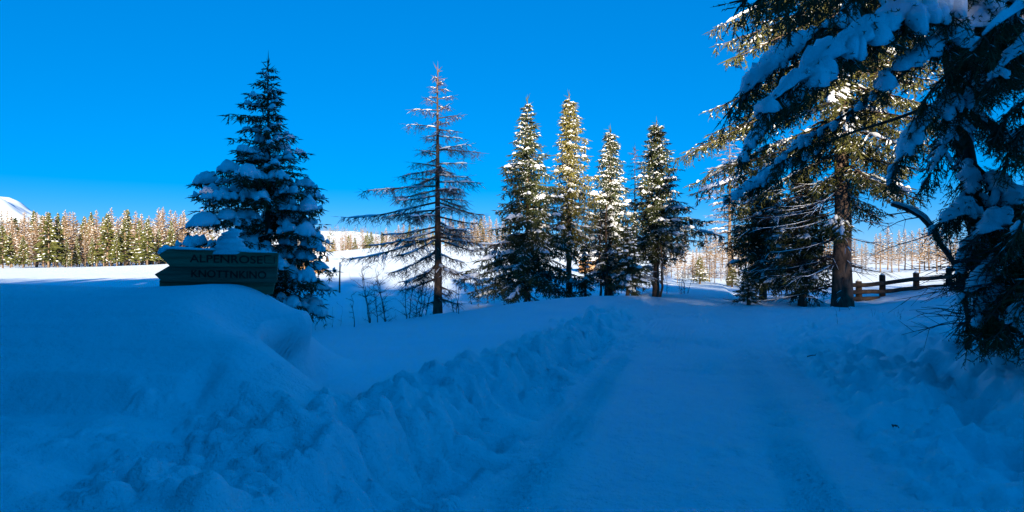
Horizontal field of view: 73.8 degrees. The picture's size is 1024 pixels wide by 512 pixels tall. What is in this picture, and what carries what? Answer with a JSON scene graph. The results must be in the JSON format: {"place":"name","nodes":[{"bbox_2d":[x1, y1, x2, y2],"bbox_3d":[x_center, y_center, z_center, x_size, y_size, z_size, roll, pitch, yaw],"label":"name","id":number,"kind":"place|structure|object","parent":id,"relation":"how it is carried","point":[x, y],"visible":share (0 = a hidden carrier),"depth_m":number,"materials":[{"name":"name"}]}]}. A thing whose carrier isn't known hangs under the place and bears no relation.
{"place":"outdoors","nodes":[
{"label":"outdoors","id":0,"kind":"place"},
{"bbox_2d":[0,197,54,223],"bbox_3d":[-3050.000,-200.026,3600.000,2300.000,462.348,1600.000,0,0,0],"label":"mountain","id":1,"kind":"structure","parent":0,"point":[16,207],"depth_m":3455.32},
{"bbox_2d":[0,222,954,261],"bbox_3d":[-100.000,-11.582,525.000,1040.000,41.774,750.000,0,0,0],"label":"hill","id":2,"kind":"structure","parent":0,"point":[335,235],"depth_m":433.90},
{"bbox_2d":[3,216,957,265],"bbox_3d":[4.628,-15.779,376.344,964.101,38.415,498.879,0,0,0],"label":"forest","id":3,"kind":"object","parent":2,"relation":"on","point":[328,247],"visible":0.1,"depth_m":251.08,"materials":[{"name":"brown plant"}]},
{"bbox_2d":[0,246,1023,511],"bbox_3d":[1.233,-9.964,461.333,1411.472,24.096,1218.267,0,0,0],"label":"ground","id":4,"kind":"structure","parent":0,"point":[952,440],"depth_m":8.58,"materials":[{"name":"snow"}]},
{"bbox_2d":[0,225,15,267],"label":"forest spruce","id":5,"kind":"object","parent":4,"relation":"on","point":[4,236],"visible":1,"depth_m":104.98,"materials":[{"name":"green plant"}]},
{"bbox_2d":[0,210,20,265],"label":"forest larch","id":6,"kind":"object","parent":4,"relation":"on","point":[7,215],"visible":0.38,"depth_m":135.75,"materials":[{"name":"brown plant"}]},
{"bbox_2d":[3,211,18,253],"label":"forest larch","id":7,"kind":"object","parent":4,"relation":"on","point":[11,216],"visible":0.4,"depth_m":132.08,"materials":[{"name":"brown plant"}]},
{"bbox_2d":[5,232,17,267],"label":"forest spruce","id":8,"kind":"object","parent":4,"relation":"on","point":[11,252],"visible":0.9,"depth_m":105.98,"materials":[{"name":"green plant"}]},
{"bbox_2d":[3,220,20,266],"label":"forest larch","id":9,"kind":"object","parent":4,"relation":"on","point":[13,239],"visible":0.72,"depth_m":113.84,"materials":[{"name":"brown plant"}]},
{"bbox_2d":[9,218,25,265],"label":"forest spruce","id":10,"kind":"object","parent":4,"relation":"on","point":[15,220],"visible":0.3,"depth_m":138.84,"materials":[{"name":"green plant"}]},
{"bbox_2d":[13,211,33,266],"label":"forest larch","id":11,"kind":"object","parent":4,"relation":"on","point":[22,232],"visible":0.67,"depth_m":120.35,"materials":[{"name":"brown plant"}]},
{"bbox_2d":[15,217,32,255],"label":"forest larch","id":12,"kind":"object","parent":4,"relation":"on","point":[23,231],"visible":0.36,"depth_m":129.51,"materials":[{"name":"brown plant"}]},
{"bbox_2d":[15,236,34,267],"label":"forest spruce","id":13,"kind":"object","parent":4,"relation":"on","point":[22,257],"visible":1,"depth_m":106.90,"materials":[{"name":"green plant"}]},
{"bbox_2d":[23,218,34,265],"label":"forest larch","id":14,"kind":"object","parent":4,"relation":"on","point":[29,235],"visible":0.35,"depth_m":130.10,"materials":[{"name":"brown plant"}]},
{"bbox_2d":[25,210,39,264],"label":"forest spruce","id":15,"kind":"object","parent":4,"relation":"on","point":[33,218],"visible":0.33,"depth_m":149.21,"materials":[{"name":"green plant"}]},
{"bbox_2d":[23,212,47,266],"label":"forest larch","id":16,"kind":"object","parent":4,"relation":"on","point":[36,220],"visible":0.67,"depth_m":115.82,"materials":[{"name":"brown plant"}]},
{"bbox_2d":[28,222,42,266],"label":"forest larch","id":17,"kind":"object","parent":4,"relation":"on","point":[35,236],"visible":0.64,"depth_m":114.85,"materials":[{"name":"brown plant"}]},
{"bbox_2d":[31,215,46,263],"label":"forest spruce","id":18,"kind":"object","parent":4,"relation":"on","point":[42,216],"visible":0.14,"depth_m":141.01,"materials":[{"name":"green plant"}]},
{"bbox_2d":[32,212,63,267],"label":"forest spruce","id":19,"kind":"object","parent":4,"relation":"on","point":[53,246],"visible":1,"depth_m":107.77,"materials":[{"name":"green plant"}]},
{"bbox_2d":[49,213,65,266],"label":"forest spruce","id":20,"kind":"object","parent":4,"relation":"on","point":[59,225],"visible":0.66,"depth_m":109.94,"materials":[{"name":"green plant"}]},
{"bbox_2d":[59,240,72,266],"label":"forest spruce","id":21,"kind":"object","parent":4,"relation":"on","point":[66,257],"visible":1,"depth_m":109.91,"materials":[{"name":"green plant"}]},
{"bbox_2d":[58,210,74,266],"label":"forest larch","id":22,"kind":"object","parent":4,"relation":"on","point":[65,236],"visible":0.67,"depth_m":116.01,"materials":[{"name":"brown plant"}]},
{"bbox_2d":[65,226,82,266],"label":"forest larch","id":23,"kind":"object","parent":4,"relation":"on","point":[71,243],"visible":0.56,"depth_m":120.99,"materials":[{"name":"brown plant"}]},
{"bbox_2d":[63,212,85,266],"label":"forest larch","id":24,"kind":"object","parent":4,"relation":"on","point":[68,220],"visible":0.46,"depth_m":123.96,"materials":[{"name":"brown plant"}]},
{"bbox_2d":[68,212,81,264],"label":"forest larch","id":25,"kind":"object","parent":4,"relation":"on","point":[73,228],"visible":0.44,"depth_m":137.26,"materials":[{"name":"brown plant"}]},
{"bbox_2d":[71,237,81,266],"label":"forest spruce","id":26,"kind":"object","parent":4,"relation":"on","point":[76,261],"visible":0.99,"depth_m":112.89,"materials":[{"name":"green plant"}]},
{"bbox_2d":[71,217,87,265],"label":"forest larch","id":27,"kind":"object","parent":4,"relation":"on","point":[85,227],"visible":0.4,"depth_m":132.01,"materials":[{"name":"brown plant"}]},
{"bbox_2d":[75,216,88,265],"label":"forest spruce","id":28,"kind":"object","parent":4,"relation":"on","point":[82,224],"visible":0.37,"depth_m":133.93,"materials":[{"name":"green plant"}]},
{"bbox_2d":[79,234,91,266],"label":"forest larch","id":29,"kind":"object","parent":4,"relation":"on","point":[84,250],"visible":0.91,"depth_m":114.69,"materials":[{"name":"brown plant"}]},
{"bbox_2d":[82,219,95,266],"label":"forest larch","id":30,"kind":"object","parent":4,"relation":"on","point":[89,232],"visible":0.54,"depth_m":119.72,"materials":[{"name":"brown plant"}]},
{"bbox_2d":[82,212,98,265],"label":"forest spruce","id":31,"kind":"object","parent":4,"relation":"on","point":[90,217],"visible":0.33,"depth_m":128.62,"materials":[{"name":"green plant"}]},
{"bbox_2d":[83,226,99,260],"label":"forest larch","id":32,"kind":"object","parent":4,"relation":"on","point":[93,236],"visible":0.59,"depth_m":117.37,"materials":[{"name":"brown plant"}]},
{"bbox_2d":[87,238,97,266],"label":"forest spruce","id":33,"kind":"object","parent":4,"relation":"on","point":[94,257],"visible":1,"depth_m":109.90,"materials":[{"name":"green plant"}]},
{"bbox_2d":[82,210,105,266],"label":"forest larch","id":34,"kind":"object","parent":4,"relation":"on","point":[96,223],"visible":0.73,"depth_m":117.18,"materials":[{"name":"brown plant"}]},
{"bbox_2d":[95,220,110,266],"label":"forest larch","id":35,"kind":"object","parent":4,"relation":"on","point":[102,245],"visible":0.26,"depth_m":116.38,"materials":[{"name":"brown plant"}]},
{"bbox_2d":[92,213,121,265],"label":"forest spruce","id":36,"kind":"object","parent":4,"relation":"on","point":[105,241],"visible":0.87,"depth_m":111.67,"materials":[{"name":"green plant"}]},
{"bbox_2d":[98,209,119,265],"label":"forest larch","id":37,"kind":"object","parent":4,"relation":"on","point":[111,218],"visible":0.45,"depth_m":120.04,"materials":[{"name":"brown plant"}]},
{"bbox_2d":[108,232,123,265],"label":"forest spruce","id":38,"kind":"object","parent":4,"relation":"on","point":[116,250],"visible":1,"depth_m":108.84,"materials":[{"name":"green plant"}]},
{"bbox_2d":[111,218,138,265],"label":"forest spruce","id":39,"kind":"object","parent":4,"relation":"on","point":[125,228],"visible":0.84,"depth_m":110.86,"materials":[{"name":"green plant"}]},
{"bbox_2d":[116,210,134,265],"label":"forest larch","id":40,"kind":"object","parent":4,"relation":"on","point":[124,234],"visible":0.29,"depth_m":116.50,"materials":[{"name":"brown plant"}]},
{"bbox_2d":[121,209,134,264],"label":"forest spruce","id":41,"kind":"object","parent":4,"relation":"on","point":[128,217],"visible":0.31,"depth_m":141.53,"materials":[{"name":"green plant"}]},
{"bbox_2d":[130,216,145,264],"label":"forest larch","id":42,"kind":"object","parent":4,"relation":"on","point":[135,226],"visible":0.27,"depth_m":129.12,"materials":[{"name":"brown plant"}]},
{"bbox_2d":[129,220,148,264],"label":"forest spruce","id":43,"kind":"object","parent":4,"relation":"on","point":[136,236],"visible":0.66,"depth_m":111.80,"materials":[{"name":"green plant"}]},
{"bbox_2d":[131,215,148,264],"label":"forest larch","id":44,"kind":"object","parent":4,"relation":"on","point":[142,221],"visible":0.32,"depth_m":120.09,"materials":[{"name":"brown plant"}]},
{"bbox_2d":[133,219,160,264],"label":"forest spruce","id":45,"kind":"object","parent":4,"relation":"on","point":[145,234],"visible":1,"depth_m":108.79,"materials":[{"name":"green plant"}]},
{"bbox_2d":[0,283,311,426],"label":"snow drift","id":46,"kind":"object","parent":4,"relation":"on","point":[162,354],"visible":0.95,"depth_m":5.08,"materials":[{"name":"snow"}]},
{"bbox_2d":[155,228,278,294],"bbox_3d":[-2.925,0.300,6.799,1.232,1.160,0.272,0,0,0],"label":"signpost","id":47,"kind":"object","parent":46,"relation":"on","point":[230,258],"visible":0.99,"depth_m":6.74,"materials":[{"name":"brown wood"}]},
{"bbox_2d":[148,208,166,263],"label":"forest larch","id":48,"kind":"object","parent":4,"relation":"on","point":[157,226],"visible":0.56,"depth_m":119.67,"materials":[{"name":"brown plant"}]},
{"bbox_2d":[150,229,164,263],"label":"forest spruce","id":49,"kind":"object","parent":4,"relation":"on","point":[158,237],"visible":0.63,"depth_m":111.90,"materials":[{"name":"green plant"}]},
{"bbox_2d":[155,207,170,263],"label":"forest larch","id":50,"kind":"object","parent":4,"relation":"on","point":[164,237],"visible":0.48,"depth_m":123.95,"materials":[{"name":"brown plant"}]},
{"bbox_2d":[163,221,176,246],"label":"forest spruce","id":51,"kind":"object","parent":4,"relation":"on","point":[171,229],"visible":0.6,"depth_m":110.86,"materials":[{"name":"green plant"}]},
{"bbox_2d":[165,211,182,241],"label":"forest larch","id":52,"kind":"object","parent":4,"relation":"on","point":[174,216],"visible":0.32,"depth_m":126.69,"materials":[{"name":"brown plant"}]},
{"bbox_2d":[170,215,185,246],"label":"forest larch","id":53,"kind":"object","parent":4,"relation":"on","point":[181,234],"visible":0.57,"depth_m":113.95,"materials":[{"name":"brown plant"}]},
{"bbox_2d":[175,212,192,240],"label":"forest larch","id":54,"kind":"object","parent":4,"relation":"on","point":[184,227],"visible":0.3,"depth_m":125.72,"materials":[{"name":"beige plant"}]},
{"bbox_2d":[194,209,213,247],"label":"forest larch","id":55,"kind":"object","parent":4,"relation":"on","point":[207,232],"visible":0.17,"depth_m":121.02,"materials":[{"name":"beige plant"}]},
{"bbox_2d":[170,54,343,327],"bbox_3d":[-6.258,-1.367,17.063,4.128,7.585,3.854,0,0,-30],"label":"spruce tree","id":56,"kind":"object","parent":4,"relation":"on","point":[257,178],"visible":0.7,"depth_m":16.61,"materials":[{"name":"green plant"}]},
{"bbox_2d":[0,300,649,511],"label":"snow bank","id":57,"kind":"structure","parent":4,"relation":"on","point":[429,436],"depth_m":4.54,"materials":[{"name":"snow"}]},
{"bbox_2d":[367,231,374,247],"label":"forest spruce","id":58,"kind":"object","parent":4,"relation":"on","point":[371,239],"visible":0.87,"depth_m":236.51,"materials":[{"name":"green plant"}]},
{"bbox_2d":[351,250,442,322],"bbox_3d":[-2.801,0.838,16.857,2.340,2.042,1.567,0,0,0],"label":"bare shrub","id":59,"kind":"object","parent":4,"relation":"on","point":[383,306],"visible":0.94,"depth_m":16.78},
{"bbox_2d":[333,64,509,313],"bbox_3d":[-2.472,-1.584,20.071,5.023,8.302,4.730,0,0,0],"label":"larch tree","id":60,"kind":"object","parent":4,"relation":"on","point":[417,218],"visible":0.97,"depth_m":19.86,"materials":[{"name":"plant"}]},
{"bbox_2d":[434,274,465,313],"bbox_3d":[-1.547,1.003,17.640,0.949,1.253,0.550,0,0,33],"label":"bare shrub","id":61,"kind":"object","parent":4,"relation":"on","point":[451,298],"visible":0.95,"depth_m":17.65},
{"bbox_2d":[475,218,486,242],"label":"forest spruce","id":62,"kind":"object","parent":4,"relation":"on","point":[480,228],"visible":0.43,"depth_m":256.95,"materials":[{"name":"green plant"}]},
{"bbox_2d":[479,215,490,241],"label":"forest larch","id":63,"kind":"object","parent":4,"relation":"on","point":[484,232],"visible":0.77,"depth_m":243.59,"materials":[{"name":"beige plant"}]},
{"bbox_2d":[484,216,494,242],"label":"forest larch","id":64,"kind":"object","parent":4,"relation":"on","point":[489,227],"visible":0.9,"depth_m":241.42,"materials":[{"name":"beige plant"}]},
{"bbox_2d":[491,218,499,241],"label":"forest larch","id":65,"kind":"object","parent":4,"relation":"on","point":[496,225],"visible":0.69,"depth_m":246.51,"materials":[{"name":"beige plant"}]},
{"bbox_2d":[454,94,594,306],"bbox_3d":[0.526,-1.821,25.808,5.536,8.823,4.716,0,0,0],"label":"spruce tree","id":66,"kind":"object","parent":4,"relation":"on","point":[525,253],"visible":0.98,"depth_m":25.60,"materials":[{"name":"green plant"}]},
{"bbox_2d":[544,89,603,297],"bbox_3d":[2.406,-2.014,27.061,2.564,9.177,2.566,0,0,0],"label":"spruce tree","id":67,"kind":"object","parent":4,"relation":"on","point":[570,163],"visible":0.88,"depth_m":26.85,"materials":[{"name":"green plant"}]},
{"bbox_2d":[574,227,596,296],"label":"young spruce","id":68,"kind":"object","parent":4,"relation":"on","point":[585,267],"visible":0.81,"depth_m":25.91,"materials":[{"name":"green plant"}]},
{"bbox_2d":[581,213,611,295],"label":"bare tree","id":69,"kind":"object","parent":4,"relation":"on","point":[600,253],"visible":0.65,"depth_m":27.48,"materials":[{"name":"plant"}]},
{"bbox_2d":[587,205,620,295],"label":"bare tree","id":70,"kind":"object","parent":4,"relation":"on","point":[606,274],"visible":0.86,"depth_m":27.15,"materials":[{"name":"brown wood"}]},
{"bbox_2d":[577,126,666,295],"bbox_3d":[4.390,-1.506,27.982,3.733,7.952,3.252,0,0,0],"label":"spruce tree","id":71,"kind":"object","parent":4,"relation":"on","point":[608,181],"visible":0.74,"depth_m":27.73,"materials":[{"name":"green plant"}]},
{"bbox_2d":[604,220,654,295],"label":"young spruce","id":72,"kind":"object","parent":4,"relation":"on","point":[628,282],"visible":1,"depth_m":25.38,"materials":[{"name":"green plant"}]},
{"bbox_2d":[624,147,643,295],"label":"larch tree","id":73,"kind":"object","parent":4,"relation":"on","point":[634,186],"visible":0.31,"depth_m":30.98,"materials":[{"name":"plant"}]},
{"bbox_2d":[647,226,673,296],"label":"bare tree","id":74,"kind":"object","parent":4,"relation":"on","point":[661,280],"visible":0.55,"depth_m":26.96,"materials":[{"name":"brown wood"}]},
{"bbox_2d":[624,117,726,296],"bbox_3d":[6.361,-1.730,27.518,3.991,7.901,3.482,0,0,-37],"label":"spruce tree","id":75,"kind":"object","parent":4,"relation":"on","point":[655,215],"visible":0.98,"depth_m":27.17,"materials":[{"name":"green plant"}]},
{"bbox_2d":[676,246,691,276],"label":"forest larch","id":76,"kind":"object","parent":4,"relation":"on","point":[685,265],"visible":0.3,"depth_m":60.76,"materials":[{"name":"beige plant"}]},
{"bbox_2d":[699,233,714,270],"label":"forest larch","id":77,"kind":"object","parent":4,"relation":"on","point":[706,240],"visible":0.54,"depth_m":79.79,"materials":[{"name":"beige plant"}]},
{"bbox_2d":[705,229,724,268],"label":"forest larch","id":78,"kind":"object","parent":4,"relation":"on","point":[717,251],"visible":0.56,"depth_m":78.94,"materials":[{"name":"beige plant"}]},
{"bbox_2d":[698,136,747,285],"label":"larch tree","id":79,"kind":"object","parent":4,"relation":"on","point":[729,225],"visible":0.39,"depth_m":39.98,"materials":[{"name":"brown plant"}]},
{"bbox_2d":[725,264,739,286],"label":"young spruce","id":80,"kind":"object","parent":4,"relation":"on","point":[732,275],"visible":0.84,"depth_m":37.94,"materials":[{"name":"green plant"}]},
{"bbox_2d":[732,254,766,304],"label":"young spruce","id":81,"kind":"object","parent":4,"relation":"on","point":[750,290],"visible":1,"depth_m":21.92,"materials":[{"name":"green plant"}]},
{"bbox_2d":[717,158,789,299],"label":"spruce tree","id":82,"kind":"object","parent":4,"relation":"on","point":[754,247],"visible":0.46,"depth_m":24.66,"materials":[{"name":"green plant"}]},
{"bbox_2d":[754,168,837,306],"bbox_3d":[9.227,-0.536,22.080,2.857,5.307,2.780,0,0,0],"label":"spruce tree","id":83,"kind":"object","parent":4,"relation":"on","point":[791,241],"visible":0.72,"depth_m":21.75,"materials":[{"name":"green plant"}]},
{"bbox_2d":[668,0,943,310],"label":"spruce tree","id":84,"kind":"object","parent":4,"relation":"on","point":[840,186],"visible":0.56,"depth_m":20.78,"materials":[{"name":"green plant"}]},
{"bbox_2d":[852,238,861,269],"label":"forest larch","id":85,"kind":"object","parent":4,"relation":"on","point":[855,252],"visible":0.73,"depth_m":77.73,"materials":[{"name":"beige plant"}]},
{"bbox_2d":[858,246,865,271],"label":"forest larch","id":86,"kind":"object","parent":4,"relation":"on","point":[861,255],"visible":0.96,"depth_m":70.58,"materials":[{"name":"beige plant"}]},
{"bbox_2d":[860,243,870,270],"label":"forest larch","id":87,"kind":"object","parent":4,"relation":"on","point":[866,251],"visible":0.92,"depth_m":74.39,"materials":[{"name":"beige plant"}]},
{"bbox_2d":[710,0,1023,369],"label":"spruce tree","id":88,"kind":"object","parent":4,"relation":"on","point":[965,43],"visible":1,"depth_m":7.17,"materials":[{"name":"green plant"}]},
{"bbox_2d":[869,234,879,269],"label":"forest larch","id":89,"kind":"object","parent":4,"relation":"on","point":[874,253],"visible":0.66,"depth_m":80.35,"materials":[{"name":"beige plant"}]},
{"bbox_2d":[870,232,886,271],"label":"forest larch","id":90,"kind":"object","parent":4,"relation":"on","point":[882,254],"visible":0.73,"depth_m":73.04,"materials":[{"name":"beige plant"}]},
{"bbox_2d":[878,227,899,269],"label":"forest larch","id":91,"kind":"object","parent":4,"relation":"on","point":[885,246],"visible":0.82,"depth_m":69.47,"materials":[{"name":"beige plant"}]},
{"bbox_2d":[884,241,900,272],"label":"forest larch","id":92,"kind":"object","parent":4,"relation":"on","point":[891,260],"visible":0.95,"depth_m":66.59,"materials":[{"name":"beige plant"}]},
{"bbox_2d":[893,231,906,271],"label":"forest larch","id":93,"kind":"object","parent":4,"relation":"on","point":[898,251],"visible":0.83,"depth_m":73.48,"materials":[{"name":"beige plant"}]},
{"bbox_2d":[853,267,953,300],"bbox_3d":[14.324,1.091,24.081,6.547,1.763,0.470,0,0,-17],"label":"wooden fence","id":94,"kind":"object","parent":4,"relation":"on","point":[881,283],"visible":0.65,"depth_m":23.68,"materials":[{"name":"brown wood"}]},
{"bbox_2d":[897,230,915,269],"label":"forest larch","id":95,"kind":"object","parent":4,"relation":"on","point":[906,248],"visible":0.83,"depth_m":82.28,"materials":[{"name":"beige plant"}]},
{"bbox_2d":[903,231,919,269],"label":"forest larch","id":96,"kind":"object","parent":4,"relation":"on","point":[911,257],"visible":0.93,"depth_m":67.27,"materials":[{"name":"beige plant"}]},
{"bbox_2d":[852,201,971,349],"bbox_3d":[5.551,0.420,9.148,2.033,2.421,0.508,0,0,-17],"label":"bent sapling","id":97,"kind":"object","parent":4,"relation":"on","point":[923,217],"visible":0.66,"depth_m":9.12,"materials":[{"name":"brown wood"}]},
{"bbox_2d":[910,230,930,272],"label":"forest larch","id":98,"kind":"object","parent":4,"relation":"on","point":[919,246],"visible":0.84,"depth_m":69.02,"materials":[{"name":"beige plant"}]},
{"bbox_2d":[915,227,930,269],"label":"forest larch","id":99,"kind":"object","parent":4,"relation":"on","point":[924,248],"visible":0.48,"depth_m":80.60,"materials":[{"name":"brown plant"}]},
{"bbox_2d":[917,235,938,268],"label":"forest larch","id":100,"kind":"object","parent":4,"relation":"on","point":[931,254],"visible":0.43,"depth_m":71.85,"materials":[{"name":"beige plant"}]},
{"bbox_2d":[928,241,944,271],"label":"forest larch","id":101,"kind":"object","parent":4,"relation":"on","point":[933,257],"visible":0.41,"depth_m":69.26,"materials":[{"name":"beige plant"}]},
{"bbox_2d":[0,0,1023,255],"label":"sky","id":102,"kind":"structure","parent":0,"point":[106,105],"materials":[{"name":"blue"}]},
{"bbox_2d":[445,275,932,511],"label":"road","id":103,"kind":"structure","parent":0,"point":[698,397],"depth_m":6.03,"materials":[{"name":"snow"}]},
{"bbox_2d":[663,266,696,293],"bbox_3d":[7.158,1.044,29.077,1.662,1.454,0.652,0,0,0],"label":"bare shrub","id":104,"kind":"object","parent":103,"relation":"on","point":[683,281],"visible":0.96,"depth_m":29.15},
{"bbox_2d":[687,254,697,282],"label":"larch sapling","id":105,"kind":"object","parent":103,"relation":"on","point":[692,268],"visible":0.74,"depth_m":41.52,"materials":[{"name":"beige plant"}]},
{"bbox_2d":[688,257,711,283],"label":"young spruce","id":106,"kind":"object","parent":103,"relation":"on","point":[700,273],"visible":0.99,"depth_m":39.91,"materials":[{"name":"green plant"}]},
{"bbox_2d":[704,254,717,281],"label":"larch sapling","id":107,"kind":"object","parent":103,"relation":"on","point":[707,260],"visible":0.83,"depth_m":43.69,"materials":[{"name":"beige plant"}]},
{"bbox_2d":[710,254,719,282],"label":"larch sapling","id":108,"kind":"object","parent":103,"relation":"on","point":[714,272],"visible":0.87,"depth_m":41.51,"materials":[{"name":"beige plant"}]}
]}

